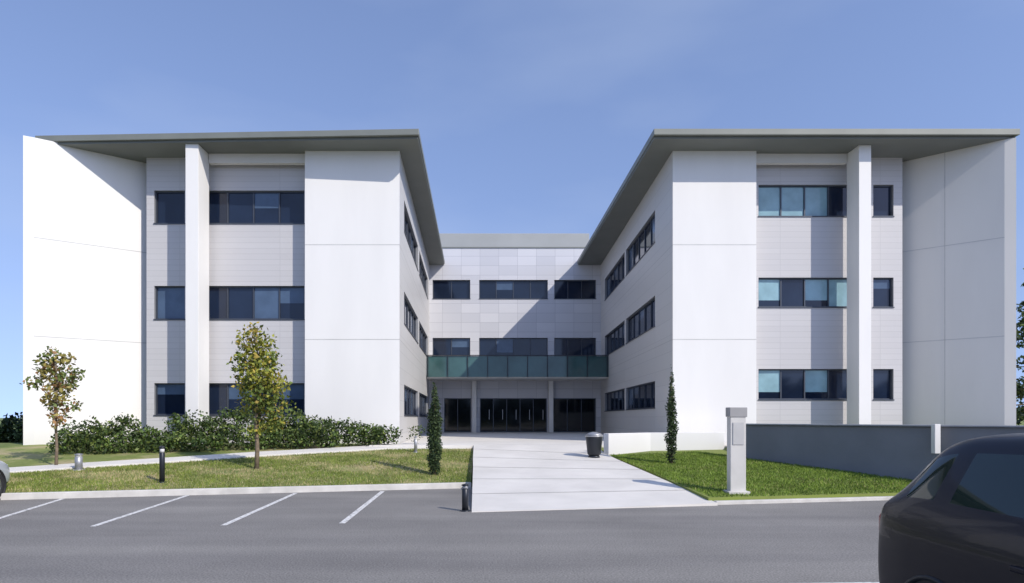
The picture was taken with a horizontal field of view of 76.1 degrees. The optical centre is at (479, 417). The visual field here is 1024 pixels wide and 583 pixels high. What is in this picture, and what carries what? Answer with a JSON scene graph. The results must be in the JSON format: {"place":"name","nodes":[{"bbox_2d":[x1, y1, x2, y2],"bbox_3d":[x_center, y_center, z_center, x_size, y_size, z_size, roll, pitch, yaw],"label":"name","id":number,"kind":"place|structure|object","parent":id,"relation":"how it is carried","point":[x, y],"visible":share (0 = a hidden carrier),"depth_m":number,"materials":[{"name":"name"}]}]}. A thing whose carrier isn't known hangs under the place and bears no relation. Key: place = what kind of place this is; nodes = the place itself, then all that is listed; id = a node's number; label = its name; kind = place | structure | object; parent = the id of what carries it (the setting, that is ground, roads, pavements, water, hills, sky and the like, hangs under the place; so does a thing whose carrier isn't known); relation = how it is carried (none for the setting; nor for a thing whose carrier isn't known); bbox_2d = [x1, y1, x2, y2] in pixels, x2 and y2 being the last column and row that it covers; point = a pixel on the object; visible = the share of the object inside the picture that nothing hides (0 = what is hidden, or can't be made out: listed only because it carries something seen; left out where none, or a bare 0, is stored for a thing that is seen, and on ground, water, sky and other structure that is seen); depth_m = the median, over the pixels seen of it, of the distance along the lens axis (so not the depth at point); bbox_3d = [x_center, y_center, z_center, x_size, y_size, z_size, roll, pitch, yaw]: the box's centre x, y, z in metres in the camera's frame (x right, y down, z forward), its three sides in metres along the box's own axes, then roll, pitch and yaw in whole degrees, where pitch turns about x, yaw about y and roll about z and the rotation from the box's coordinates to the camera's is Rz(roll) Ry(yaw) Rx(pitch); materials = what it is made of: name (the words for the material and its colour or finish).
{"place":"outdoors","nodes":[
{"label":"outdoors","id":0,"kind":"place"},
{"bbox_2d":[0,443,472,492],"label":"lawn","id":1,"kind":"structure","parent":0,"point":[16,455],"depth_m":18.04,"materials":[{"name":"green plant"}]},
{"bbox_2d":[19,346,85,464],"bbox_3d":[-11.128,-0.295,17.166,1.450,3.192,1.002,0,0,0],"label":"young tree","id":2,"kind":"object","parent":1,"relation":"on","point":[57,383],"visible":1,"depth_m":17.10,"materials":[{"name":"green plant"}]},
{"bbox_2d":[73,454,82,470],"bbox_3d":[-10.200,1.128,16.600,0.288,0.440,0.288,0,0,0],"label":"bollard light","id":3,"kind":"object","parent":1,"relation":"on","point":[79,461],"visible":0.87,"depth_m":16.53,"materials":[{"name":"grey metal"}]},
{"bbox_2d":[157,446,165,482],"bbox_3d":[-7.350,1.079,15.100,0.192,0.870,0.192,0,0,0],"label":"bollard light","id":4,"kind":"object","parent":1,"relation":"on","point":[162,465],"visible":0.9,"depth_m":15.05,"materials":[{"name":"metal"}]},
{"bbox_2d":[45,405,402,454],"bbox_3d":[-7.896,0.393,20.908,10.790,1.634,2.021,0,0,-10],"label":"shrub hedge","id":5,"kind":"object","parent":1,"relation":"on","point":[309,433],"visible":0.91,"depth_m":20.67,"materials":[{"name":"green plant"}]},
{"bbox_2d":[9,444,470,472],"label":"footpath","id":6,"kind":"structure","parent":1,"relation":"on","point":[40,468],"depth_m":18.83,"materials":[{"name":"concrete"}]},
{"bbox_2d":[226,322,295,469],"bbox_3d":[-5.709,-0.574,16.961,1.777,3.878,1.560,0,0,0],"label":"young tree","id":7,"kind":"object","parent":1,"relation":"on","point":[259,380],"visible":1,"depth_m":16.97,"materials":[{"name":"green plant"}]},
{"bbox_2d":[414,436,416,452],"bbox_3d":[-2.000,0.835,20.300,0.160,0.520,0.160,0,0,0],"label":"bollard light","id":8,"kind":"object","parent":1,"relation":"on","point":[415,444],"visible":0.91,"depth_m":20.26,"materials":[{"name":"grey metal"}]},
{"bbox_2d":[406,424,425,441],"bbox_3d":[-2.168,0.601,22.236,0.696,0.756,0.412,0,0,-14],"label":"shrub","id":9,"kind":"object","parent":1,"relation":"on","point":[418,427],"visible":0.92,"depth_m":22.18,"materials":[{"name":"green plant"}]},
{"bbox_2d":[425,380,442,474],"bbox_3d":[-1.159,0.262,16.716,0.470,2.482,0.503,0,0,0],"label":"cypress tree","id":10,"kind":"object","parent":1,"relation":"on","point":[434,424],"visible":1,"depth_m":16.63,"materials":[{"name":"green plant"}]},
{"bbox_2d":[0,486,887,582],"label":"parking lot","id":11,"kind":"structure","parent":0,"point":[416,536],"depth_m":8.98,"materials":[{"name":"grey asphalt"}]},
{"bbox_2d":[0,461,9,499],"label":"parked car","id":12,"kind":"object","parent":11,"relation":"on","point":[4,473],"visible":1,"depth_m":13.62,"materials":[{"name":"paint"}]},
{"bbox_2d":[0,482,470,499],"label":"kerb","id":13,"kind":"structure","parent":11,"relation":"on","point":[166,492],"depth_m":14.51,"materials":[{"name":"concrete"}]},
{"bbox_2d":[0,491,878,582],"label":"parking markings","id":14,"kind":"object","parent":11,"relation":"on","point":[350,516],"visible":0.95,"depth_m":11.88,"materials":[{"name":"paint"}]},
{"bbox_2d":[460,484,469,511],"bbox_3d":[-0.270,1.460,11.900,0.192,0.520,0.192,0,0,0],"label":"bollard","id":15,"kind":"object","parent":11,"relation":"on","point":[465,498],"visible":0.95,"depth_m":11.85,"materials":[{"name":"metal"}]},
{"bbox_2d":[714,496,892,504],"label":"kerb","id":16,"kind":"structure","parent":11,"relation":"on","point":[795,500],"depth_m":13.11,"materials":[{"name":"concrete"}]},
{"bbox_2d":[746,425,1023,479],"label":"retaining wall","id":17,"kind":"structure","parent":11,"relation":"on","point":[902,452],"depth_m":16.17,"materials":[{"name":"grey concrete"}]},
{"bbox_2d":[746,423,1023,426],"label":"wall coping","id":18,"kind":"object","parent":17,"relation":"on","point":[894,425],"depth_m":15.70,"materials":[{"name":"grey concrete"}]},
{"bbox_2d":[931,424,939,453],"bbox_3d":[10.235,0.470,14.665,0.130,0.660,0.130,0,0,0],"label":"wall post","id":19,"kind":"object","parent":17,"relation":"attached to","point":[935,438],"depth_m":14.60,"materials":[{"name":"grey concrete"}]},
{"bbox_2d":[878,433,1023,582],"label":"parked car","id":20,"kind":"object","parent":11,"relation":"on","point":[954,513],"visible":1,"depth_m":4.04,"materials":[{"name":"paint"}]},
{"bbox_2d":[0,418,1023,485],"bbox_3d":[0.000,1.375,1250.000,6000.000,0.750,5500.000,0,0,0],"label":"ground","id":21,"kind":"structure","parent":0,"point":[1022,422],"depth_m":26.51,"materials":[{"name":"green plant"}]},
{"bbox_2d":[0,412,22,442],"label":"background hedge","id":22,"kind":"object","parent":21,"relation":"on","point":[7,427],"visible":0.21,"depth_m":26.35,"materials":[{"name":"green plant"}]},
{"bbox_2d":[34,137,146,444],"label":"end wall","id":23,"kind":"structure","parent":21,"relation":"on","point":[82,292],"depth_m":22.98,"materials":[{"name":"white paint"}]},
{"bbox_2d":[23,135,33,444],"bbox_3d":[-15.125,-4.015,21.875,0.250,10.830,0.150,0,0,0],"label":"end cap","id":24,"kind":"object","parent":23,"relation":"attached to","point":[28,280],"visible":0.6,"depth_m":21.88,"materials":[{"name":"white paint"}]},
{"bbox_2d":[34,237,146,342],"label":"end wall joints","id":25,"kind":"object","parent":23,"relation":"attached to","point":[91,245],"visible":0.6,"depth_m":22.90,"materials":[{"name":"white paint"}]},
{"bbox_2d":[186,144,208,443],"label":"fin column","id":26,"kind":"structure","parent":21,"relation":"on","point":[197,276],"depth_m":22.30,"materials":[{"name":"white paint"}]},
{"bbox_2d":[209,154,304,164],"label":"top beam","id":27,"kind":"structure","parent":26,"relation":"attached to","point":[256,159],"depth_m":23.10,"materials":[{"name":"white paint"}]},
{"bbox_2d":[147,158,304,442],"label":"recess wall","id":28,"kind":"structure","parent":21,"relation":"on","point":[256,254],"depth_m":23.50,"materials":[{"name":"metal"}]},
{"bbox_2d":[153,192,304,415],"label":"recess wall frames","id":29,"kind":"structure","parent":28,"relation":"in","point":[227,318],"depth_m":23.60,"materials":[{"name":"grey metal"}]},
{"bbox_2d":[158,193,303,413],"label":"recess wall glazing","id":30,"kind":"structure","parent":29,"relation":"in","point":[171,301],"depth_m":23.65,"materials":[{"name":"blue glass"}]},
{"bbox_2d":[400,154,428,442],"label":"wall","id":31,"kind":"structure","parent":21,"relation":"on","point":[413,373],"depth_m":28.11,"materials":[{"name":"white paint"}]},
{"bbox_2d":[57,137,443,264],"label":"roof","id":32,"kind":"structure","parent":31,"relation":"on","point":[408,148],"depth_m":22.78,"materials":[{"name":"grey metal"}]},
{"bbox_2d":[35,129,444,263],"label":"roof fascia","id":33,"kind":"structure","parent":32,"relation":"on","point":[253,135],"depth_m":22.06,"materials":[{"name":"metal"}]},
{"bbox_2d":[305,151,399,443],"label":"slab front","id":34,"kind":"structure","parent":31,"relation":"attached to","point":[352,291],"depth_m":22.90,"materials":[{"name":"white paint"}]},
{"bbox_2d":[305,244,399,339],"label":"slab front joints","id":35,"kind":"object","parent":34,"relation":"attached to","point":[352,244],"visible":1,"depth_m":22.90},
{"bbox_2d":[400,246,428,369],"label":"wall joints","id":36,"kind":"object","parent":31,"relation":"attached to","point":[424,306],"depth_m":27.35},
{"bbox_2d":[405,218,424,414],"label":"wall glazing","id":37,"kind":"structure","parent":31,"relation":"attached to","point":[414,336],"depth_m":29.30,"materials":[{"name":"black glass"}]},
{"bbox_2d":[404,210,427,416],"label":"wall frames","id":38,"kind":"structure","parent":31,"relation":"attached to","point":[408,306],"depth_m":29.75,"materials":[{"name":"metal"}]},
{"bbox_2d":[429,248,600,431],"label":"court wall","id":39,"kind":"structure","parent":21,"relation":"on","point":[474,318],"depth_m":40.00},
{"bbox_2d":[439,233,588,246],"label":"roof plant screen","id":40,"kind":"object","parent":39,"relation":"on","point":[514,239],"visible":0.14,"depth_m":43.00,"materials":[{"name":"grey metal"}]},
{"bbox_2d":[433,280,595,431],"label":"court wall frames","id":41,"kind":"structure","parent":39,"relation":"in","point":[513,354],"depth_m":40.14,"materials":[{"name":"black metal"}]},
{"bbox_2d":[434,281,594,430],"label":"court wall glazing","id":42,"kind":"structure","parent":41,"relation":"in","point":[518,414],"depth_m":40.19,"materials":[{"name":"black glass"}]},
{"bbox_2d":[601,151,672,432],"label":"wall","id":43,"kind":"structure","parent":21,"relation":"on","point":[655,281],"depth_m":27.52,"materials":[{"name":"white paint"}]},
{"bbox_2d":[428,356,606,376],"bbox_3d":[2.125,-2.910,37.020,10.310,1.180,0.040,0,0,0],"label":"canopy glass","id":44,"kind":"object","parent":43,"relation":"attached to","point":[517,366],"visible":1,"depth_m":37.00,"materials":[{"name":"green glass"}]},
{"bbox_2d":[427,377,607,380],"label":"canopy slab","id":45,"kind":"structure","parent":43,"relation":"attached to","point":[515,378],"depth_m":37.33,"materials":[{"name":"grey concrete"}]},
{"bbox_2d":[604,214,654,411],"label":"wall frames","id":46,"kind":"structure","parent":43,"relation":"attached to","point":[639,334],"depth_m":30.45,"materials":[{"name":"metal"}]},
{"bbox_2d":[607,217,654,409],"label":"wall glazing","id":47,"kind":"structure","parent":43,"relation":"attached to","point":[648,307],"depth_m":30.17,"materials":[{"name":"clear glass"}]},
{"bbox_2d":[608,253,672,369],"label":"wall joints","id":48,"kind":"object","parent":43,"relation":"attached to","point":[621,297],"depth_m":27.32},
{"bbox_2d":[673,151,755,442],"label":"slab front","id":49,"kind":"structure","parent":43,"relation":"attached to","point":[714,286],"depth_m":22.90,"materials":[{"name":"white paint"}]},
{"bbox_2d":[673,244,755,339],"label":"slab front joints","id":50,"kind":"object","parent":49,"relation":"attached to","point":[714,244],"visible":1,"depth_m":22.90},
{"bbox_2d":[578,137,1014,264],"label":"roof","id":51,"kind":"structure","parent":43,"relation":"on","point":[651,163],"depth_m":22.78,"materials":[{"name":"grey metal"}]},
{"bbox_2d":[577,129,1019,263],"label":"roof fascia","id":52,"kind":"structure","parent":51,"relation":"attached to","point":[835,132],"depth_m":21.76,"materials":[{"name":"metal"}]},
{"bbox_2d":[604,432,723,456],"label":"wall","id":53,"kind":"structure","parent":21,"relation":"on","point":[620,443],"depth_m":20.33,"materials":[{"name":"white concrete"}]},
{"bbox_2d":[756,158,901,424],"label":"recess wall","id":54,"kind":"structure","parent":21,"relation":"on","point":[801,247],"depth_m":23.50,"materials":[{"name":"metal"}]},
{"bbox_2d":[758,186,894,399],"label":"recess wall frames","id":55,"kind":"structure","parent":54,"relation":"in","point":[827,306],"depth_m":23.60,"materials":[{"name":"grey metal"}]},
{"bbox_2d":[758,187,889,397],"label":"recess wall glazing","id":56,"kind":"structure","parent":55,"relation":"in","point":[792,291],"depth_m":23.65,"materials":[{"name":"blue glass"}]},
{"bbox_2d":[847,145,870,423],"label":"fin column","id":57,"kind":"structure","parent":21,"relation":"on","point":[859,284],"depth_m":22.40,"materials":[{"name":"white paint"}]},
{"bbox_2d":[756,154,846,164],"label":"top beam","id":58,"kind":"structure","parent":57,"relation":"attached to","point":[801,159],"depth_m":23.10,"materials":[{"name":"white paint"}]},
{"bbox_2d":[902,139,1004,424],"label":"end wall","id":59,"kind":"structure","parent":21,"relation":"on","point":[974,283],"depth_m":22.84,"materials":[{"name":"white paint"}]},
{"bbox_2d":[902,153,1004,424],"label":"end wall joints","id":60,"kind":"object","parent":59,"relation":"attached to","point":[944,290],"visible":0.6,"depth_m":23.04,"materials":[{"name":"grey"}]},
{"bbox_2d":[1005,138,1015,424],"bbox_3d":[17.765,-3.979,21.875,0.270,10.758,0.150,0,0,0],"label":"end cap","id":61,"kind":"object","parent":59,"relation":"attached to","point":[1010,281],"visible":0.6,"depth_m":21.87,"materials":[{"name":"white paint"}]},
{"bbox_2d":[1016,268,1023,417],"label":"conifer tree","id":62,"kind":"object","parent":21,"relation":"on","point":[1019,388],"visible":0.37,"depth_m":28.48,"materials":[{"name":"green plant"}]},
{"bbox_2d":[1016,327,1023,419],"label":"conifer tree","id":63,"kind":"object","parent":21,"relation":"on","point":[1022,377],"visible":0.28,"depth_m":31.27,"materials":[{"name":"green plant"}]},
{"bbox_2d":[1016,405,1023,424],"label":"background hedge","id":64,"kind":"object","parent":21,"relation":"on","point":[1020,419],"visible":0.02,"depth_m":24.78,"materials":[{"name":"green plant"}]},
{"bbox_2d":[0,0,1023,417],"label":"sky","id":65,"kind":"structure","parent":0,"point":[530,116],"materials":[{"name":"blue"}]},
{"bbox_2d":[442,247,584,247],"bbox_3d":[2.150,-10.431,40.100,10.540,0.059,0.300,0,0,0],"label":"court parapet cap","id":66,"kind":"object","parent":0,"point":[513,247],"visible":0.29,"depth_m":39.95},
{"bbox_2d":[427,355,608,355],"bbox_3d":[2.125,-3.540,36.990,10.310,0.040,0.140,0,0,0],"label":"canopy rail","id":67,"kind":"object","parent":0,"point":[517,355],"visible":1,"depth_m":36.92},
{"bbox_2d":[369,432,726,511],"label":"entrance path","id":68,"kind":"structure","parent":0,"point":[525,471],"depth_m":15.38,"materials":[{"name":"concrete"}]},
{"bbox_2d":[472,381,475,432],"bbox_3d":[-0.350,-0.672,39.700,0.260,3.145,0.400,0,0,0],"label":"door pier","id":69,"kind":"structure","parent":68,"relation":"on","point":[473,406],"depth_m":39.50,"materials":[{"name":"grey concrete"}]},
{"bbox_2d":[548,381,552,432],"bbox_3d":[4.300,-0.672,39.700,0.260,3.145,0.400,0,0,0],"label":"door pier","id":70,"kind":"structure","parent":68,"relation":"on","point":[550,406],"depth_m":39.50,"materials":[{"name":"grey metal"}]},
{"bbox_2d":[585,432,602,457],"bbox_3d":[3.250,0.769,18.600,0.518,0.740,0.518,0,0,0],"label":"litter bin","id":71,"kind":"object","parent":68,"relation":"on","point":[594,443],"visible":1,"depth_m":18.43,"materials":[{"name":"metal"}]},
{"bbox_2d":[601,447,912,500],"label":"lawn","id":72,"kind":"structure","parent":0,"point":[755,497],"depth_m":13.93,"materials":[{"name":"green plant"}]},
{"bbox_2d":[664,368,678,463],"bbox_3d":[5.128,-0.078,17.502,0.416,2.724,0.383,0,0,0],"label":"cypress tree","id":73,"kind":"object","parent":72,"relation":"on","point":[671,410],"visible":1,"depth_m":17.45,"materials":[{"name":"green plant"}]},
{"bbox_2d":[723,407,750,494],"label":"sign pillar","id":74,"kind":"structure","parent":72,"relation":"on","point":[736,469],"depth_m":13.30,"materials":[{"name":"paint"}]},
{"bbox_2d":[733,423,743,444],"bbox_3d":[5.260,0.320,13.291,0.220,0.450,0.012,0,0,0],"label":"pillar plate","id":75,"kind":"object","parent":74,"relation":"attached to","point":[738,433],"visible":1,"depth_m":13.29,"materials":[{"name":"paint"}]}
]}

